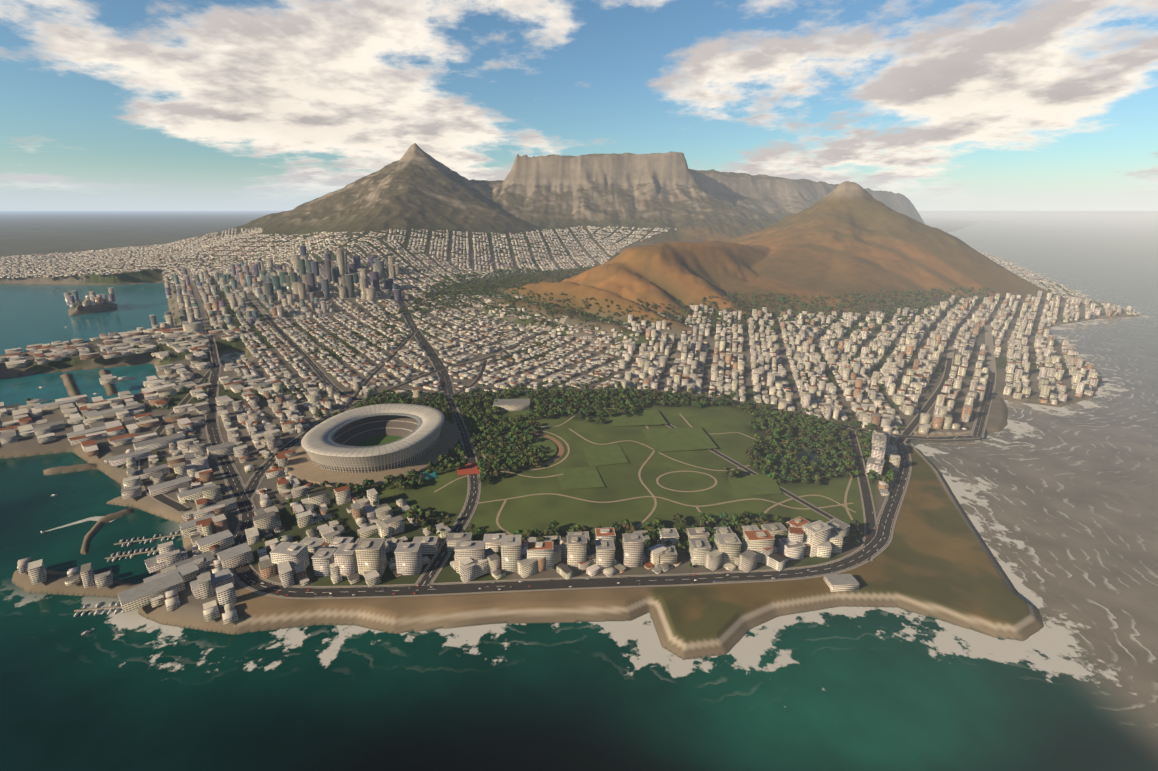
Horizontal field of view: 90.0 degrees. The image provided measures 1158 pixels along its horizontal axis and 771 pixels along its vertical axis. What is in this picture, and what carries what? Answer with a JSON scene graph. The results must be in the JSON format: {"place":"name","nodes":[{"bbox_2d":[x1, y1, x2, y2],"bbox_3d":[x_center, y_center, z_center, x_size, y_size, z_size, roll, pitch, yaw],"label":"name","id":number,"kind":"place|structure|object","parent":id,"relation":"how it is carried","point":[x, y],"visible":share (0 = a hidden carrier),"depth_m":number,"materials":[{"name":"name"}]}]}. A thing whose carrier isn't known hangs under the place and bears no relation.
{"place":"outdoors","nodes":[
{"label":"outdoors","id":0,"kind":"place"},
{"bbox_2d":[333,415,417,445],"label":"stadium seats","id":1,"kind":"object","parent":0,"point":[354,433],"visible":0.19,"depth_m":1355.66,"materials":[{"name":"grey plastic"}]},
{"bbox_2d":[140,255,994,597],"bbox_3d":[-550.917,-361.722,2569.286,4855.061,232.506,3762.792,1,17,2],"label":"road asphalt","id":2,"kind":"structure","parent":0,"point":[246,511],"depth_m":1042.44,"materials":[{"name":"grey asphalt"}]},
{"bbox_2d":[207,254,988,595],"bbox_3d":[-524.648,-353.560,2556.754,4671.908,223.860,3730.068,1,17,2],"label":"cars","id":3,"kind":"object","parent":2,"relation":"on","point":[549,580],"visible":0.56,"depth_m":908.05,"materials":[{"name":"white metal"}]},
{"bbox_2d":[209,294,993,595],"bbox_3d":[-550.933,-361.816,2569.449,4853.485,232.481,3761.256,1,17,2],"label":"street lights","id":4,"kind":"object","parent":2,"relation":"on","point":[477,495],"visible":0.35,"depth_m":977.64,"materials":[{"name":"paint"}]},
{"bbox_2d":[226,320,992,595],"bbox_3d":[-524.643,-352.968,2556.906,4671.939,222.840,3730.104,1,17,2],"label":"car wheels","id":5,"kind":"object","parent":2,"relation":"on","point":[586,579],"depth_m":826.20,"materials":[{"name":"black rubber"}]},
{"bbox_2d":[0,143,1139,659],"bbox_3d":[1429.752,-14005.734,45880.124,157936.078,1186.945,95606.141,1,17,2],"label":"land terrain","id":6,"kind":"structure","parent":0,"point":[742,233],"depth_m":1934.24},
{"bbox_2d":[286,420,459,487],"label":"stadium plaza","id":7,"kind":"structure","parent":6,"relation":"on","point":[303,467],"depth_m":1167.94,"materials":[{"name":"beige concrete"}]},
{"bbox_2d":[354,435,402,445],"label":"stadium pitch","id":8,"kind":"object","parent":7,"relation":"on","point":[378,440],"visible":0.17,"depth_m":1319.26,"materials":[{"name":"green plant"}]},
{"bbox_2d":[305,423,442,472],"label":"stadium facade","id":9,"kind":"structure","parent":6,"relation":"on","point":[382,462],"depth_m":1151.16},
{"bbox_2d":[301,404,444,456],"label":"stadium roof","id":10,"kind":"structure","parent":9,"relation":"on","point":[315,440],"depth_m":1249.88,"materials":[{"name":"white fabric"}]},
{"bbox_2d":[328,413,422,447],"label":"stadium roof glass","id":11,"kind":"object","parent":10,"relation":"attached to","point":[337,429],"visible":0.94,"depth_m":1295.39,"materials":[{"name":"glass"}]},
{"bbox_2d":[418,470,436,478],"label":"swimming pool","id":12,"kind":"structure","parent":6,"relation":"on","point":[430,475],"depth_m":1149.03,"materials":[{"name":"blue liquid"}]},
{"bbox_2d":[18,322,885,613],"bbox_3d":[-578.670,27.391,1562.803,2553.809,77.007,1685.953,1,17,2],"label":"apartment buildings","id":13,"kind":"structure","parent":6,"relation":"on","point":[360,556],"depth_m":865.60,"materials":[{"name":"white concrete"}]},
{"bbox_2d":[457,463,479,474],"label":"park tennis courts","id":14,"kind":"object","parent":6,"relation":"on","point":[468,468],"visible":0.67,"depth_m":1174.63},
{"bbox_2d":[494,436,556,461],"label":"park track infield","id":15,"kind":"object","parent":6,"relation":"on","point":[549,449],"visible":0.52,"depth_m":1274.92,"materials":[{"name":"green plant"}]},
{"bbox_2d":[487,432,563,467],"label":"oval park track","id":16,"kind":"object","parent":6,"relation":"on","point":[561,449],"visible":0.6,"depth_m":1262.53,"materials":[{"name":"brown soil"}]},
{"bbox_2d":[138,253,995,598],"bbox_3d":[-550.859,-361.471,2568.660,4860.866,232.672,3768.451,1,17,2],"label":"road kerbs","id":17,"kind":"structure","parent":6,"relation":"on","point":[990,361],"depth_m":1145.57,"materials":[{"name":"grey concrete"}]},
{"bbox_2d":[0,226,1136,624],"bbox_3d":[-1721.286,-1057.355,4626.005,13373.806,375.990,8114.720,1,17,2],"label":"city buildings","id":18,"kind":"structure","parent":6,"relation":"on","point":[284,286],"depth_m":1983.20,"materials":[{"name":"beige concrete"}]},
{"bbox_2d":[0,245,1136,566],"bbox_3d":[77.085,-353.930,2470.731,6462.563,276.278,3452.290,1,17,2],"label":"city trees","id":19,"kind":"object","parent":6,"relation":"on","point":[494,361],"visible":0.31,"depth_m":2131.82,"materials":[{"name":"green plant"}]},
{"bbox_2d":[314,382,894,557],"bbox_3d":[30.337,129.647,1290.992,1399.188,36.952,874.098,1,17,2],"label":"park trees","id":20,"kind":"object","parent":6,"relation":"on","point":[827,434],"visible":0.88,"depth_m":1297.79,"materials":[{"name":"green plant"}]},
{"bbox_2d":[434,408,859,534],"bbox_3d":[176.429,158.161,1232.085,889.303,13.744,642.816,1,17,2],"label":"footpaths","id":21,"kind":"structure","parent":6,"relation":"on","point":[697,508],"depth_m":1095.36,"materials":[{"name":"beige"}]},
{"bbox_2d":[397,266,1009,331],"bbox_3d":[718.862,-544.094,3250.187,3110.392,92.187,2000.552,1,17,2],"label":"hill trees","id":22,"kind":"object","parent":6,"relation":"on","point":[583,313],"visible":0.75,"depth_m":2731.71,"materials":[{"name":"green plant"}]},
{"bbox_2d":[772,449,833,474],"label":"pond","id":23,"kind":"structure","parent":6,"relation":"on","point":[800,454],"depth_m":1231.38,"materials":[{"name":"blue liquid"}]},
{"bbox_2d":[0,211,1157,770],"bbox_3d":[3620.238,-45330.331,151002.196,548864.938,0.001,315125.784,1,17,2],"label":"ocean water","id":24,"kind":"structure","parent":0,"point":[1058,505],"depth_m":704.88,"materials":[{"name":"teal liquid"}]},
{"bbox_2d":[44,516,113,531],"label":"boat wake foam","id":25,"kind":"object","parent":24,"relation":"on","point":[96,518],"visible":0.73,"depth_m":1018.26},
{"bbox_2d":[37,295,178,635],"bbox_3d":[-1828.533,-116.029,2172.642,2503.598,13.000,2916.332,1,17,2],"label":"boats","id":26,"kind":"object","parent":24,"relation":"on","point":[127,378],"visible":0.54,"depth_m":933.93,"materials":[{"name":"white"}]},
{"bbox_2d":[38,297,176,634],"bbox_3d":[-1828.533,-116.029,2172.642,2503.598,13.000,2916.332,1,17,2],"label":"cabins","id":27,"kind":"object","parent":26,"relation":"on","point":[121,557],"visible":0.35,"depth_m":918.84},
{"bbox_2d":[74,534,180,611],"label":"piers","id":28,"kind":"structure","parent":24,"relation":"in","point":[121,556],"depth_m":918.06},
{"bbox_2d":[0,0,1157,210],"label":"sky","id":29,"kind":"structure","parent":0,"point":[106,105],"materials":[{"name":"blue"}]},
{"bbox_2d":[556,410,781,496],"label":"sports fields","id":30,"kind":"structure","parent":0,"point":[676,439],"depth_m":1264.41,"materials":[{"name":"green plant"}]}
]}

